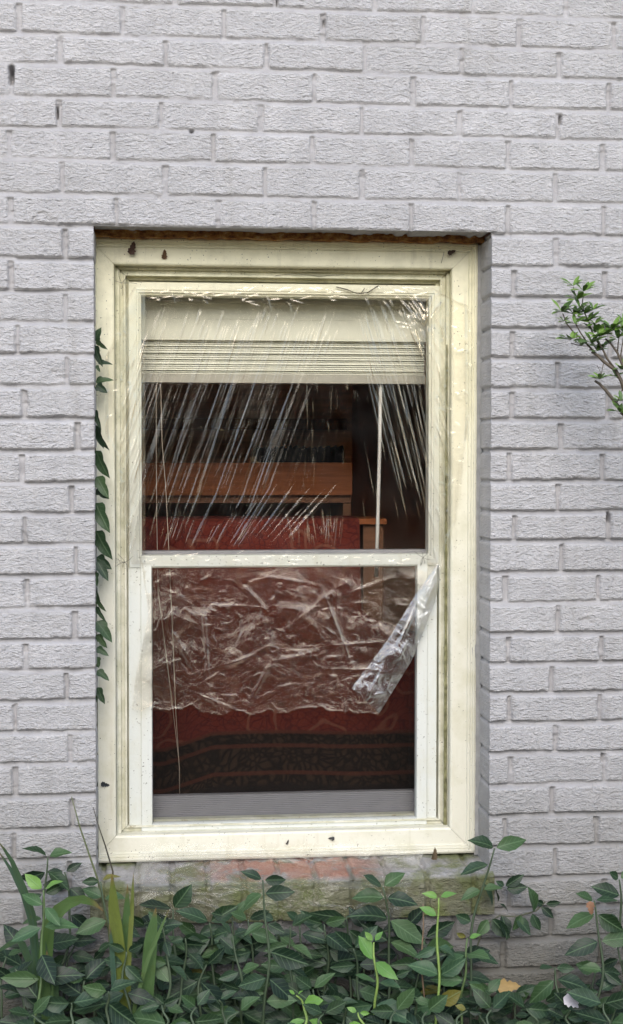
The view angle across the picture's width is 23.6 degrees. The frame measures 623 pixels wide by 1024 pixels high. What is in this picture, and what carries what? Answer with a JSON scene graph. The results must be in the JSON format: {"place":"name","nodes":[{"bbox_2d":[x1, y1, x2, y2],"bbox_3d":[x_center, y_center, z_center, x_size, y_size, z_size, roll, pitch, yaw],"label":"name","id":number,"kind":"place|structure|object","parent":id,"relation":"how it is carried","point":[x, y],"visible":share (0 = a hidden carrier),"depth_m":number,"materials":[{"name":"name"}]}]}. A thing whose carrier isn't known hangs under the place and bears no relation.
{"place":"outdoors","nodes":[
{"label":"outdoors","id":0,"kind":"place"},
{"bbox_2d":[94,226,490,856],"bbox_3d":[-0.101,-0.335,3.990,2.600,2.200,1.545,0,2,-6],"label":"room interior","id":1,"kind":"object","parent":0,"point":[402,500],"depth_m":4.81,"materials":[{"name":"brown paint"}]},
{"bbox_2d":[142,383,351,515],"bbox_3d":[-0.251,0.157,3.938,0.761,1.220,0.330,0,2,-6],"label":"wooden shelf","id":2,"kind":"object","parent":1,"relation":"on","point":[210,437],"visible":0.48,"depth_m":4.06,"materials":[{"name":"orange wood"}]},
{"bbox_2d":[182,517,386,620],"bbox_3d":[-0.230,0.395,3.695,0.818,0.760,0.145,0,2,-6],"label":"wooden bench","id":3,"kind":"object","parent":1,"relation":"on","point":[371,595],"visible":0.17,"depth_m":3.67,"materials":[{"name":"orange wood"}]},
{"bbox_2d":[142,516,414,793],"bbox_3d":[-0.090,0.369,3.598,0.960,0.706,0.345,0,2,-6],"label":"patterned throw","id":4,"kind":"object","parent":3,"relation":"on","point":[269,666],"visible":0.61,"depth_m":3.54,"materials":[{"name":"red fabric"}]},
{"bbox_2d":[253,445,343,462],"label":"books","id":5,"kind":"object","parent":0,"point":[304,454],"visible":1,"depth_m":3.82,"materials":[{"name":"black fabric"}]},
{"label":"ground","id":6,"kind":"structure","parent":0,"visible":0},
{"bbox_2d":[0,949,32,1018],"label":"euonymus shoot","id":7,"kind":"object","parent":6,"relation":"on","point":[9,994],"visible":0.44,"depth_m":2.87,"materials":[{"name":"green plant"}]},
{"bbox_2d":[0,961,46,1022],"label":"euonymus shoot","id":8,"kind":"object","parent":6,"relation":"on","point":[28,1003],"visible":0.52,"depth_m":2.80,"materials":[{"name":"green plant"}]},
{"bbox_2d":[0,924,54,1021],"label":"euonymus shoot","id":9,"kind":"object","parent":6,"relation":"on","point":[9,935],"visible":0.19,"depth_m":2.96,"materials":[{"name":"green plant"}]},
{"bbox_2d":[8,995,50,1023],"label":"euonymus shoot","id":10,"kind":"object","parent":6,"relation":"on","point":[40,1005],"visible":1,"depth_m":2.71,"materials":[{"name":"green plant"}]},
{"bbox_2d":[0,874,84,1023],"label":"euonymus shoot","id":11,"kind":"object","parent":6,"relation":"on","point":[24,983],"visible":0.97,"depth_m":2.76,"materials":[{"name":"green plant"}]},
{"bbox_2d":[21,846,78,990],"bbox_3d":[-0.519,0.883,2.922,0.131,0.456,0.056,0,2,7],"label":"euonymus shoot","id":12,"kind":"object","parent":6,"relation":"on","point":[62,941],"visible":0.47,"depth_m":2.92,"materials":[{"name":"green plant"}]},
{"bbox_2d":[32,935,94,1013],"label":"euonymus shoot","id":13,"kind":"object","parent":6,"relation":"on","point":[82,956],"visible":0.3,"depth_m":2.96,"materials":[{"name":"green plant"}]},
{"bbox_2d":[38,862,96,983],"bbox_3d":[-0.487,0.903,2.942,0.126,0.416,0.044,0,2,-11],"label":"euonymus shoot","id":14,"kind":"object","parent":6,"relation":"on","point":[78,920],"visible":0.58,"depth_m":2.95,"materials":[{"name":"green plant"}]},
{"bbox_2d":[45,991,102,1023],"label":"euonymus shoot","id":15,"kind":"object","parent":6,"relation":"on","point":[59,1004],"visible":1,"depth_m":2.72,"materials":[{"name":"green plant"}]},
{"bbox_2d":[58,958,108,1023],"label":"euonymus shoot","id":16,"kind":"object","parent":6,"relation":"on","point":[94,969],"visible":0.51,"depth_m":2.79,"materials":[{"name":"green plant"}]},
{"bbox_2d":[64,951,111,1023],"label":"euonymus shoot","id":17,"kind":"object","parent":6,"relation":"on","point":[98,955],"visible":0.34,"depth_m":2.96,"materials":[{"name":"green plant"}]},
{"bbox_2d":[72,979,136,1023],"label":"euonymus shoot","id":18,"kind":"object","parent":6,"relation":"on","point":[119,1013],"visible":0.95,"depth_m":2.73,"materials":[{"name":"green plant"}]},
{"bbox_2d":[76,874,139,1023],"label":"euonymus shoot","id":19,"kind":"object","parent":6,"relation":"on","point":[91,926],"visible":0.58,"depth_m":2.89,"materials":[{"name":"green plant"}]},
{"bbox_2d":[101,943,156,1014],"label":"euonymus shoot","id":20,"kind":"object","parent":6,"relation":"on","point":[140,996],"visible":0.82,"depth_m":2.78,"materials":[{"name":"green plant"}]},
{"bbox_2d":[131,953,159,1009],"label":"euonymus shoot","id":21,"kind":"object","parent":6,"relation":"on","point":[134,985],"visible":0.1,"depth_m":2.98,"materials":[{"name":"green plant"}]},
{"bbox_2d":[132,916,183,1023],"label":"euonymus shoot","id":22,"kind":"object","parent":6,"relation":"on","point":[172,958],"visible":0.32,"depth_m":2.94,"materials":[{"name":"green plant"}]},
{"bbox_2d":[133,997,186,1023],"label":"euonymus shoot","id":23,"kind":"object","parent":6,"relation":"on","point":[147,1014],"visible":0.99,"depth_m":2.73,"materials":[{"name":"green plant"}]},
{"bbox_2d":[149,912,186,1023],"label":"euonymus shoot","id":24,"kind":"object","parent":6,"relation":"on","point":[162,972],"visible":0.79,"depth_m":2.83,"materials":[{"name":"green plant"}]},
{"bbox_2d":[154,946,182,1023],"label":"euonymus shoot","id":25,"kind":"object","parent":6,"relation":"on","point":[178,952],"visible":0.25,"depth_m":2.98,"materials":[{"name":"green plant"}]},
{"bbox_2d":[133,884,209,1019],"bbox_3d":[-0.284,0.926,2.958,0.165,0.370,0.052,0,2,10],"label":"euonymus shoot","id":26,"kind":"object","parent":6,"relation":"on","point":[182,897],"visible":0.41,"depth_m":2.96,"materials":[{"name":"green plant"}]},
{"bbox_2d":[158,935,203,1022],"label":"euonymus shoot","id":27,"kind":"object","parent":6,"relation":"on","point":[179,944],"visible":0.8,"depth_m":2.86,"materials":[{"name":"green plant"}]},
{"bbox_2d":[165,947,225,1023],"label":"euonymus shoot","id":28,"kind":"object","parent":6,"relation":"on","point":[189,985],"visible":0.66,"depth_m":2.89,"materials":[{"name":"green plant"}]},
{"bbox_2d":[171,989,222,1023],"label":"euonymus shoot","id":29,"kind":"object","parent":6,"relation":"on","point":[189,1001],"visible":1,"depth_m":2.73,"materials":[{"name":"green plant"}]},
{"bbox_2d":[177,921,223,983],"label":"euonymus shoot","id":30,"kind":"object","parent":6,"relation":"on","point":[186,928],"visible":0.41,"depth_m":2.98,"materials":[{"name":"green plant"}]},
{"bbox_2d":[175,905,249,1023],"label":"euonymus shoot","id":31,"kind":"object","parent":6,"relation":"on","point":[194,914],"visible":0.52,"depth_m":2.96,"materials":[{"name":"green plant"}]},
{"bbox_2d":[202,952,239,983],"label":"euonymus shoot","id":32,"kind":"object","parent":6,"relation":"on","point":[217,964],"visible":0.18,"depth_m":3.00,"materials":[{"name":"green plant"}]},
{"bbox_2d":[206,990,235,1023],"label":"euonymus shoot","id":33,"kind":"object","parent":6,"relation":"on","point":[214,1006],"visible":0.83,"depth_m":2.79,"materials":[{"name":"green plant"}]},
{"bbox_2d":[202,901,265,1005],"bbox_3d":[-0.154,0.942,2.966,0.136,0.338,0.056,0,2,-6],"label":"euonymus shoot","id":34,"kind":"object","parent":6,"relation":"on","point":[246,941],"visible":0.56,"depth_m":2.97,"materials":[{"name":"green plant"}]},
{"bbox_2d":[210,922,265,1023],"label":"euonymus shoot","id":35,"kind":"object","parent":6,"relation":"on","point":[254,1016],"visible":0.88,"depth_m":2.85,"materials":[{"name":"green plant"}]},
{"bbox_2d":[216,952,267,1023],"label":"euonymus shoot","id":36,"kind":"object","parent":6,"relation":"on","point":[245,1019],"visible":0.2,"depth_m":3.00,"materials":[{"name":"green plant"}]},
{"bbox_2d":[225,996,258,1023],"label":"euonymus shoot","id":37,"kind":"object","parent":6,"relation":"on","point":[247,1002],"visible":1,"depth_m":2.75,"materials":[{"name":"green plant"}]},
{"bbox_2d":[226,910,285,1017],"bbox_3d":[-0.116,0.949,2.957,0.134,0.323,0.048,0,2,-6],"label":"euonymus shoot","id":38,"kind":"object","parent":6,"relation":"on","point":[259,935],"visible":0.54,"depth_m":2.96,"materials":[{"name":"green plant"}]},
{"bbox_2d":[231,869,308,1023],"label":"euonymus shoot","id":39,"kind":"object","parent":6,"relation":"on","point":[286,959],"visible":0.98,"depth_m":2.82,"materials":[{"name":"green plant"}]},
{"bbox_2d":[263,912,300,1020],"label":"euonymus shoot","id":40,"kind":"object","parent":6,"relation":"on","point":[288,1008],"visible":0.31,"depth_m":2.98,"materials":[{"name":"green plant"}]},
{"bbox_2d":[261,914,321,1023],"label":"euonymus shoot","id":41,"kind":"object","parent":6,"relation":"on","point":[282,1016],"visible":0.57,"depth_m":2.89,"materials":[{"name":"green plant"}]},
{"bbox_2d":[265,967,318,1010],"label":"euonymus shoot","id":42,"kind":"object","parent":6,"relation":"on","point":[315,971],"visible":0.21,"depth_m":3.00,"materials":[{"name":"green plant"}]},
{"bbox_2d":[274,911,326,1010],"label":"euonymus shoot","id":43,"kind":"object","parent":6,"relation":"on","point":[313,936],"visible":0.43,"depth_m":2.98,"materials":[{"name":"green plant"}]},
{"bbox_2d":[288,990,322,1023],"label":"euonymus shoot","id":44,"kind":"object","parent":6,"relation":"on","point":[313,999],"visible":0.97,"depth_m":2.77,"materials":[{"name":"green plant"}]},
{"bbox_2d":[0,0,622,1023],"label":"brick wall","id":45,"kind":"structure","parent":6,"relation":"on","point":[502,120],"depth_m":3.02,"materials":[{"name":"brick"}]},
{"bbox_2d":[94,237,482,862],"bbox_3d":[-0.056,0.083,3.184,0.828,1.305,0.124,0,2,-6],"label":"window","id":46,"kind":"structure","parent":45,"relation":"attached to","point":[437,806],"depth_m":3.16,"materials":[{"name":"beige wood"}]},
{"bbox_2d":[94,328,112,857],"bbox_3d":[-0.427,0.173,3.055,0.049,1.098,0.064,0,2,8],"label":"ivy vine","id":47,"kind":"object","parent":46,"relation":"attached to","point":[103,547],"visible":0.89,"depth_m":3.03,"materials":[{"name":"green plant"}]},
{"bbox_2d":[127,242,135,254],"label":"dead leaf","id":48,"kind":"object","parent":46,"relation":"attached to","point":[131,250],"visible":1,"depth_m":3.07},
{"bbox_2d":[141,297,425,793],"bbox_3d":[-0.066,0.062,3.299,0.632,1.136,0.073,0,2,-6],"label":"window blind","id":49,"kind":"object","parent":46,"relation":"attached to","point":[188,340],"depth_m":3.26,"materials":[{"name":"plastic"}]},
{"bbox_2d":[130,305,439,710],"bbox_3d":[-0.052,-0.022,3.147,0.787,0.914,0.049,0,2,-6],"label":"plastic film","id":50,"kind":"object","parent":46,"relation":"attached to","point":[431,602],"visible":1,"depth_m":3.18,"materials":[{"name":"plastic"}]},
{"bbox_2d":[275,274,378,293],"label":"twig","id":51,"kind":"object","parent":50,"relation":"on","point":[340,287],"visible":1,"depth_m":3.16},
{"bbox_2d":[94,229,483,244],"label":"steel lintel","id":52,"kind":"structure","parent":45,"relation":"in","point":[255,236],"depth_m":3.09,"materials":[{"name":"metal"}]},
{"bbox_2d":[90,853,494,926],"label":"brick sill","id":53,"kind":"structure","parent":45,"relation":"attached to","point":[337,883],"depth_m":3.06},
{"bbox_2d":[431,848,437,859],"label":"dead leaf","id":54,"kind":"object","parent":53,"relation":"on","point":[434,856],"visible":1,"depth_m":3.13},
{"bbox_2d":[288,973,342,1023],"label":"euonymus shoot","id":55,"kind":"object","parent":6,"relation":"on","point":[303,984],"visible":0.63,"depth_m":2.85,"materials":[{"name":"green plant"}]},
{"bbox_2d":[304,968,327,1016],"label":"euonymus shoot","id":56,"kind":"object","parent":6,"relation":"on","point":[320,972],"visible":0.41,"depth_m":3.02,"materials":[{"name":"green plant"}]},
{"bbox_2d":[303,1000,346,1023],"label":"euonymus shoot","id":57,"kind":"object","parent":6,"relation":"on","point":[335,1007],"visible":1,"depth_m":2.76,"materials":[{"name":"green plant"}]},
{"bbox_2d":[28,998,622,1023],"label":"ground cover","id":58,"kind":"object","parent":6,"relation":"on","point":[520,1014],"visible":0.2,"depth_m":3.02,"materials":[{"name":"plant"}]},
{"bbox_2d":[41,952,58,1019],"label":"strap leaf clump","id":59,"kind":"object","parent":58,"relation":"on","point":[48,989],"visible":0.26,"depth_m":2.81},
{"bbox_2d":[0,843,102,1023],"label":"strap leaf clump","id":60,"kind":"object","parent":58,"relation":"on","point":[62,907],"visible":0.45,"depth_m":2.85,"materials":[{"name":"plant"}]},
{"bbox_2d":[71,797,109,953],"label":"bare stalk","id":61,"kind":"object","parent":58,"relation":"on","point":[98,883],"visible":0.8,"depth_m":2.92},
{"bbox_2d":[93,808,113,878],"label":"bare stalk","id":62,"kind":"object","parent":58,"relation":"on","point":[105,846],"visible":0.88,"depth_m":2.96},
{"bbox_2d":[108,872,168,1013],"bbox_3d":[-0.325,0.853,2.807,0.114,0.357,0.041,0,2,-6],"label":"strap leaf clump","id":63,"kind":"object","parent":58,"relation":"on","point":[120,933],"visible":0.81,"depth_m":2.80,"materials":[{"name":"plant"}]},
{"bbox_2d":[420,905,424,996],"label":"bare stalk","id":64,"kind":"object","parent":58,"relation":"on","point":[421,958],"visible":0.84,"depth_m":2.89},
{"bbox_2d":[498,978,519,992],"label":"dead leaf","id":65,"kind":"object","parent":58,"relation":"on","point":[509,985],"visible":0.83,"depth_m":3.00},
{"bbox_2d":[296,910,354,1023],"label":"euonymus shoot","id":66,"kind":"object","parent":6,"relation":"on","point":[339,953],"visible":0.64,"depth_m":2.98,"materials":[{"name":"green plant"}]},
{"bbox_2d":[313,949,362,1006],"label":"euonymus shoot","id":67,"kind":"object","parent":6,"relation":"on","point":[346,977],"visible":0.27,"depth_m":3.02,"materials":[{"name":"green plant"}]},
{"bbox_2d":[320,995,361,1023],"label":"euonymus shoot","id":68,"kind":"object","parent":6,"relation":"on","point":[330,999],"visible":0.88,"depth_m":2.79,"materials":[{"name":"green plant"}]},
{"bbox_2d":[310,910,387,1023],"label":"euonymus shoot","id":69,"kind":"object","parent":6,"relation":"on","point":[324,915],"visible":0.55,"depth_m":3.00,"materials":[{"name":"green plant"}]},
{"bbox_2d":[329,926,380,1023],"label":"euonymus shoot","id":70,"kind":"object","parent":6,"relation":"on","point":[345,941],"visible":0.73,"depth_m":2.90,"materials":[{"name":"green plant"}]},
{"bbox_2d":[329,907,386,1022],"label":"euonymus shoot","id":71,"kind":"object","parent":6,"relation":"on","point":[356,922],"visible":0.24,"depth_m":2.99,"materials":[{"name":"green plant"}]},
{"bbox_2d":[347,1007,368,1023],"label":"euonymus shoot","id":72,"kind":"object","parent":6,"relation":"on","point":[353,1010],"visible":1,"depth_m":2.77,"materials":[{"name":"green plant"}]},
{"bbox_2d":[349,942,388,1022],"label":"euonymus shoot","id":73,"kind":"object","parent":6,"relation":"on","point":[360,962],"visible":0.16,"depth_m":3.02,"materials":[{"name":"green plant"}]},
{"bbox_2d":[341,932,408,1022],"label":"euonymus shoot","id":74,"kind":"object","parent":6,"relation":"on","point":[383,969],"visible":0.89,"depth_m":2.81,"materials":[{"name":"green plant"}]},
{"bbox_2d":[346,872,424,1023],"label":"euonymus shoot","id":75,"kind":"object","parent":6,"relation":"on","point":[407,932],"visible":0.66,"depth_m":2.96,"materials":[{"name":"green plant"}]},
{"bbox_2d":[363,988,414,1023],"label":"euonymus shoot","id":76,"kind":"object","parent":6,"relation":"on","point":[404,1001],"visible":1,"depth_m":2.77,"materials":[{"name":"green plant"}]},
{"bbox_2d":[377,947,416,999],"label":"euonymus shoot","id":77,"kind":"object","parent":6,"relation":"on","point":[383,953],"visible":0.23,"depth_m":3.03,"materials":[{"name":"green plant"}]},
{"bbox_2d":[383,908,434,1003],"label":"euonymus shoot","id":78,"kind":"object","parent":6,"relation":"on","point":[415,916],"visible":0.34,"depth_m":3.00,"materials":[{"name":"green plant"}]},
{"bbox_2d":[388,970,433,1023],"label":"euonymus shoot","id":79,"kind":"object","parent":6,"relation":"on","point":[401,974],"visible":0.3,"depth_m":2.87,"materials":[{"name":"green plant"}]},
{"bbox_2d":[399,989,427,1023],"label":"euonymus shoot","id":80,"kind":"object","parent":6,"relation":"on","point":[420,1000],"visible":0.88,"depth_m":2.80,"materials":[{"name":"green plant"}]},
{"bbox_2d":[390,951,445,1013],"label":"euonymus shoot","id":81,"kind":"object","parent":6,"relation":"on","point":[402,964],"visible":0.4,"depth_m":2.96,"materials":[{"name":"green plant"}]},
{"bbox_2d":[391,921,454,1005],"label":"euonymus shoot","id":82,"kind":"object","parent":6,"relation":"on","point":[444,928],"visible":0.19,"depth_m":3.04,"materials":[{"name":"green plant"}]},
{"bbox_2d":[400,995,447,1023],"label":"euonymus shoot","id":83,"kind":"object","parent":6,"relation":"on","point":[436,1004],"visible":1,"depth_m":2.78,"materials":[{"name":"green plant"}]},
{"bbox_2d":[408,891,466,1023],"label":"euonymus shoot","id":84,"kind":"object","parent":6,"relation":"on","point":[429,969],"visible":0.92,"depth_m":2.87,"materials":[{"name":"green plant"}]},
{"bbox_2d":[413,960,476,1017],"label":"euonymus shoot","id":85,"kind":"object","parent":6,"relation":"on","point":[448,987],"visible":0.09,"depth_m":3.04,"materials":[{"name":"green plant"}]},
{"bbox_2d":[421,965,477,1020],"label":"euonymus shoot","id":86,"kind":"object","parent":6,"relation":"on","point":[466,992],"visible":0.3,"depth_m":2.99,"materials":[{"name":"green plant"}]},
{"bbox_2d":[434,1004,480,1023],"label":"euonymus shoot","id":87,"kind":"object","parent":6,"relation":"on","point":[444,1018],"visible":1,"depth_m":2.79,"materials":[{"name":"green plant"}]},
{"bbox_2d":[430,933,489,1023],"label":"euonymus shoot","id":88,"kind":"object","parent":6,"relation":"on","point":[457,979],"visible":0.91,"depth_m":2.88,"materials":[{"name":"green plant"}]},
{"bbox_2d":[439,945,489,1020],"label":"euonymus shoot","id":89,"kind":"object","parent":6,"relation":"on","point":[478,976],"visible":0.28,"depth_m":3.04,"materials":[{"name":"green plant"}]},
{"bbox_2d":[457,979,509,1023],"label":"euonymus shoot","id":90,"kind":"object","parent":6,"relation":"on","point":[493,985],"visible":0.65,"depth_m":2.87,"materials":[{"name":"green plant"}]},
{"bbox_2d":[450,835,525,1023],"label":"euonymus shoot","id":91,"kind":"object","parent":6,"relation":"on","point":[509,843],"visible":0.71,"depth_m":2.96,"materials":[{"name":"green plant"}]},
{"bbox_2d":[472,988,509,1023],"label":"euonymus shoot","id":92,"kind":"object","parent":6,"relation":"on","point":[482,999],"visible":1,"depth_m":2.80,"materials":[{"name":"green plant"}]},
{"bbox_2d":[490,984,535,1021],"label":"euonymus shoot","id":93,"kind":"object","parent":6,"relation":"on","point":[524,991],"visible":0.45,"depth_m":3.04,"materials":[{"name":"green plant"}]},
{"bbox_2d":[472,874,560,970],"bbox_3d":[0.418,0.906,3.053,0.188,0.328,0.045,0,2,5],"label":"euonymus vine","id":94,"kind":"object","parent":6,"relation":"on","point":[502,927],"visible":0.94,"depth_m":3.05,"materials":[{"name":"green plant"}]},
{"bbox_2d":[509,992,549,1023],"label":"euonymus shoot","id":95,"kind":"object","parent":6,"relation":"on","point":[538,1010],"visible":0.95,"depth_m":2.87,"materials":[{"name":"green plant"}]},
{"bbox_2d":[524,988,567,1005],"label":"euonymus shoot","id":96,"kind":"object","parent":6,"relation":"on","point":[550,998],"visible":0.36,"depth_m":3.04,"materials":[{"name":"green plant"}]},
{"bbox_2d":[526,963,588,1023],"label":"euonymus shoot","id":97,"kind":"object","parent":6,"relation":"on","point":[542,990],"visible":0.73,"depth_m":2.91,"materials":[{"name":"green plant"}]},
{"bbox_2d":[547,993,597,1023],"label":"euonymus shoot","id":98,"kind":"object","parent":6,"relation":"on","point":[557,1013],"visible":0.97,"depth_m":2.85,"materials":[{"name":"green plant"}]},
{"bbox_2d":[563,994,578,1007],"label":"dead leaf","id":99,"kind":"object","parent":98,"relation":"attached to","point":[569,1000],"visible":0.91,"depth_m":2.84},
{"bbox_2d":[552,276,622,415],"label":"azalea shrub","id":100,"kind":"object","parent":6,"relation":"on","point":[599,329],"visible":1,"depth_m":2.90,"materials":[{"name":"green plant"}]},
{"bbox_2d":[566,960,619,1009],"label":"euonymus shoot","id":101,"kind":"object","parent":6,"relation":"on","point":[603,1000],"visible":0.34,"depth_m":3.07,"materials":[{"name":"green plant"}]},
{"bbox_2d":[564,891,622,1023],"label":"euonymus shoot","id":102,"kind":"object","parent":6,"relation":"on","point":[612,925],"visible":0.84,"depth_m":2.93,"materials":[{"name":"green plant"}]},
{"bbox_2d":[586,901,594,914],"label":"dead leaf","id":103,"kind":"object","parent":102,"relation":"attached to","point":[590,906],"visible":1,"depth_m":2.92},
{"bbox_2d":[566,987,622,1023],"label":"euonymus shoot","id":104,"kind":"object","parent":6,"relation":"on","point":[586,997],"visible":1,"depth_m":2.82,"materials":[{"name":"green plant"}]},
{"bbox_2d":[587,947,622,1023],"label":"euonymus shoot","id":105,"kind":"object","parent":6,"relation":"on","point":[610,962],"visible":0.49,"depth_m":2.98,"materials":[{"name":"green plant"}]},
{"bbox_2d":[591,871,622,947],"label":"euonymus shoot","id":106,"kind":"object","parent":6,"relation":"on","point":[606,889],"visible":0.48,"depth_m":3.04,"materials":[{"name":"green plant"}]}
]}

